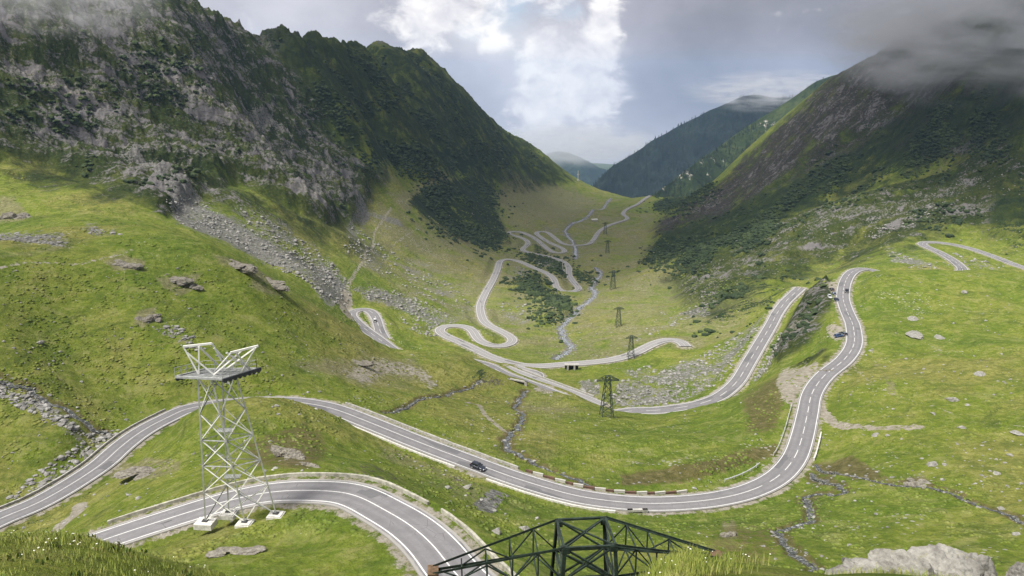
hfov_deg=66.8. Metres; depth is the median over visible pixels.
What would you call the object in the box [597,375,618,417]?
power pylon
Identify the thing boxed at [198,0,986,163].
sky
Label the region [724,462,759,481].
guard rail
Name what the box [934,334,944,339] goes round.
boulder
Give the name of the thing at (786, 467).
mountain road
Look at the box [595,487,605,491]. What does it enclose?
barrier block
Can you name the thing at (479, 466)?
car
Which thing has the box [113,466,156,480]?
rock outcrop
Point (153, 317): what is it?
rock outcrop
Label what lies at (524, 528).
boulder
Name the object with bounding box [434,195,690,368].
mountain road
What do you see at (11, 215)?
rock outcrop
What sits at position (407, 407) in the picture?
stream
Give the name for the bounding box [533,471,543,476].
barrier block
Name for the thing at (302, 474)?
parapet wall
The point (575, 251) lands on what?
stream
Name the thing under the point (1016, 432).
boulder
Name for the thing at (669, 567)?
long grass
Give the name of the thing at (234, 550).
rock outcrop
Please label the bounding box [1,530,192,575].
broad leaved weeds
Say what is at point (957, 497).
stream
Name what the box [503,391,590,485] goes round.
stream
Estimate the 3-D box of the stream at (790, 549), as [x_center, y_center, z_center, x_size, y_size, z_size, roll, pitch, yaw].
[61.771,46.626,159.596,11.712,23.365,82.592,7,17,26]
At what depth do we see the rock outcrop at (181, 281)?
272.40 m
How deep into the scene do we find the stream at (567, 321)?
589.43 m
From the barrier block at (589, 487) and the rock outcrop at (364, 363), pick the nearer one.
the barrier block at (589, 487)
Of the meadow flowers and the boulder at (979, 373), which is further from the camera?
the boulder at (979, 373)
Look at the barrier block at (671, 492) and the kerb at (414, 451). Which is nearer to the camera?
the barrier block at (671, 492)
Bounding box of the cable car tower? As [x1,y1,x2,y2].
[174,342,285,530]
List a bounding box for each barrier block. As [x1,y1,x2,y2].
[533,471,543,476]
[544,475,554,479]
[555,478,565,482]
[573,483,583,487]
[584,485,593,489]
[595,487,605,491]
[614,489,624,493]
[626,491,635,493]
[637,491,646,494]
[655,491,665,494]
[666,490,675,493]
[676,489,686,493]
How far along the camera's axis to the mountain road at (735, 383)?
387.03 m
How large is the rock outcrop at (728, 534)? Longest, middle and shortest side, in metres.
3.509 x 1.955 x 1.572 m
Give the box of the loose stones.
[0,169,1023,570]
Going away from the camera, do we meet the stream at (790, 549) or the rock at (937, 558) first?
the rock at (937, 558)
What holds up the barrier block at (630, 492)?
on the valley ground at (302, 188)
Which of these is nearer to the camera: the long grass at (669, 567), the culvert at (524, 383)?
the long grass at (669, 567)
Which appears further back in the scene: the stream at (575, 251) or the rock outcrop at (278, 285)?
the stream at (575, 251)
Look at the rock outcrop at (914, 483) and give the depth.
172.59 m
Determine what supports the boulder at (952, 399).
on the valley ground at (302, 188)
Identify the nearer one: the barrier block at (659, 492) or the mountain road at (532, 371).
the barrier block at (659, 492)
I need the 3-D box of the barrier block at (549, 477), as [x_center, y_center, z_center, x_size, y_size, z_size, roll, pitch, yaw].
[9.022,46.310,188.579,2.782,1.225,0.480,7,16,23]
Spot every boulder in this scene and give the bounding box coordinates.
[492,527,500,534]
[519,526,529,530]
[905,330,922,339]
[907,316,918,320]
[927,461,937,466]
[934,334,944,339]
[944,397,959,401]
[973,371,985,375]
[1009,430,1023,435]
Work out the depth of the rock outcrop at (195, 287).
273.23 m
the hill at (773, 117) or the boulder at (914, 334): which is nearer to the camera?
the boulder at (914, 334)
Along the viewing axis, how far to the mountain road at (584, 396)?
383.38 m
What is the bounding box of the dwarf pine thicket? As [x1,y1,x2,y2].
[3,28,1023,355]
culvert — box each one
[507,378,527,385]
[627,508,647,512]
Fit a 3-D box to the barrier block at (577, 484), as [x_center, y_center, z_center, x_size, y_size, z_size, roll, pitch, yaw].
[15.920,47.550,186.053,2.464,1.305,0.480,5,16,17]
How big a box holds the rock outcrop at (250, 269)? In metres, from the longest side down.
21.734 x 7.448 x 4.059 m
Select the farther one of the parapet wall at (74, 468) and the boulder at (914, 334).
the boulder at (914, 334)
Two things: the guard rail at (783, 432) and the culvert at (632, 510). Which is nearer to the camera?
the culvert at (632, 510)
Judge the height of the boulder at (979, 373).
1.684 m
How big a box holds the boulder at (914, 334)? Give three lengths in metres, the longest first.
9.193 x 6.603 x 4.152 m
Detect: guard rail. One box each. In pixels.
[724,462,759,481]
[773,404,791,455]
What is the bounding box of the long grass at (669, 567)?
[0,527,970,575]
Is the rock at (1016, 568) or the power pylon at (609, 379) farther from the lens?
the power pylon at (609, 379)
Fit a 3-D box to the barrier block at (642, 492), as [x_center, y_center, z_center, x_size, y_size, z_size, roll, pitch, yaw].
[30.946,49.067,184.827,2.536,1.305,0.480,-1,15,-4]
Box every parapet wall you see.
[0,409,165,508]
[107,472,428,524]
[345,402,518,468]
[441,508,518,575]
[522,369,593,396]
[813,432,821,460]
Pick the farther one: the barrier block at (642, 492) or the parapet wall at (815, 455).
the parapet wall at (815, 455)
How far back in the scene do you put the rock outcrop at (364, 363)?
288.56 m
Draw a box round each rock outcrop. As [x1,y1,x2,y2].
[0,212,30,219]
[112,259,143,269]
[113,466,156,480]
[134,313,161,321]
[164,275,193,285]
[188,283,203,289]
[205,545,265,557]
[229,259,257,274]
[265,277,288,291]
[270,445,304,459]
[301,462,320,467]
[351,359,373,366]
[719,531,736,536]
[903,478,931,487]
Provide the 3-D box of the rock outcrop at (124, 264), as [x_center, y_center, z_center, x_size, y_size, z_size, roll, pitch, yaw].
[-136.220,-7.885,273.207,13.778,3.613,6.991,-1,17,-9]
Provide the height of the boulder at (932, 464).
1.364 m
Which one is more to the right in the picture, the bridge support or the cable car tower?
the bridge support
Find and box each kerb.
[351,424,454,467]
[486,478,614,512]
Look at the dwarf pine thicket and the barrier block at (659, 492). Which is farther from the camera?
the dwarf pine thicket
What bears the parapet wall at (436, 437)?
on the valley ground at (302, 188)
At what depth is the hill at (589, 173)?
6342.22 m
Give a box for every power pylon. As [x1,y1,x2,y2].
[427,516,724,575]
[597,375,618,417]
[604,240,609,252]
[608,270,617,289]
[614,307,623,326]
[625,335,637,359]
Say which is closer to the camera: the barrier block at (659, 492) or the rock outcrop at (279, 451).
the rock outcrop at (279, 451)
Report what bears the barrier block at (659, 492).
on the valley ground at (302, 188)
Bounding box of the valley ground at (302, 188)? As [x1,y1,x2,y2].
[0,0,1023,575]
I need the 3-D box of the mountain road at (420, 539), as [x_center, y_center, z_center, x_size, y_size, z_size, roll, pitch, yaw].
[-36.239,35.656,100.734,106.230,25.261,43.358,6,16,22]
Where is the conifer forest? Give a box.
[591,77,828,197]
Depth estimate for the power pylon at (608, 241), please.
1072.97 m
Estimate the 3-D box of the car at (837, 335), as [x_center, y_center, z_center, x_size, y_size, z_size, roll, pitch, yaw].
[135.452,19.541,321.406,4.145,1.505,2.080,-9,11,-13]
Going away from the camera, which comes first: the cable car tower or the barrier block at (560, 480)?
the cable car tower
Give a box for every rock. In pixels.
[825,543,996,575]
[1005,561,1023,575]
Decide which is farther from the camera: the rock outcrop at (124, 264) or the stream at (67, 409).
the rock outcrop at (124, 264)
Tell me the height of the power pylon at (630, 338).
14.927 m
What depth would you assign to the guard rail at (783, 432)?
223.49 m
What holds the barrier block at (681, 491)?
on the valley ground at (302, 188)
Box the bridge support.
[564,363,578,370]
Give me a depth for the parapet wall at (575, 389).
386.17 m
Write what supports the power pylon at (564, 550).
on the valley ground at (302, 188)
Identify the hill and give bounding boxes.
[545,151,606,185]
[593,95,791,197]
[654,75,834,196]
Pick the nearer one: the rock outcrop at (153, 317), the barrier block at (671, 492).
the barrier block at (671, 492)
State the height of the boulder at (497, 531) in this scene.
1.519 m
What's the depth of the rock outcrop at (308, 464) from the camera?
134.39 m
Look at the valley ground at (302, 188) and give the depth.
400.26 m
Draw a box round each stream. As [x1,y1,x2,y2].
[0,381,105,433]
[383,381,480,413]
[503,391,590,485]
[554,268,601,359]
[565,199,610,258]
[774,473,846,571]
[814,465,1023,524]
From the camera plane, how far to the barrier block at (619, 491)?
184.39 m
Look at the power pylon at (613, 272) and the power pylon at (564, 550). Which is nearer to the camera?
the power pylon at (564, 550)
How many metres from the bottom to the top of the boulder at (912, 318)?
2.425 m
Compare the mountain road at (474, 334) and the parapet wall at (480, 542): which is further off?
the mountain road at (474, 334)
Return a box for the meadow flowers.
[13,530,770,573]
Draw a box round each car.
[469,460,486,471]
[833,333,843,337]
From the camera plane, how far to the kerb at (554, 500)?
178.85 m
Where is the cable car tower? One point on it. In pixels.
(225, 374)
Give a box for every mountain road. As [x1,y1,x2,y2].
[0,241,1023,528]
[89,479,496,575]
[349,287,806,413]
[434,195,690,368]
[507,366,607,405]
[515,365,544,376]
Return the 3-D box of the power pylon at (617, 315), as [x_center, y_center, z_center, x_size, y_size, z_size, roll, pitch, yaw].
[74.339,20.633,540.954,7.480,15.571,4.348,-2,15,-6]

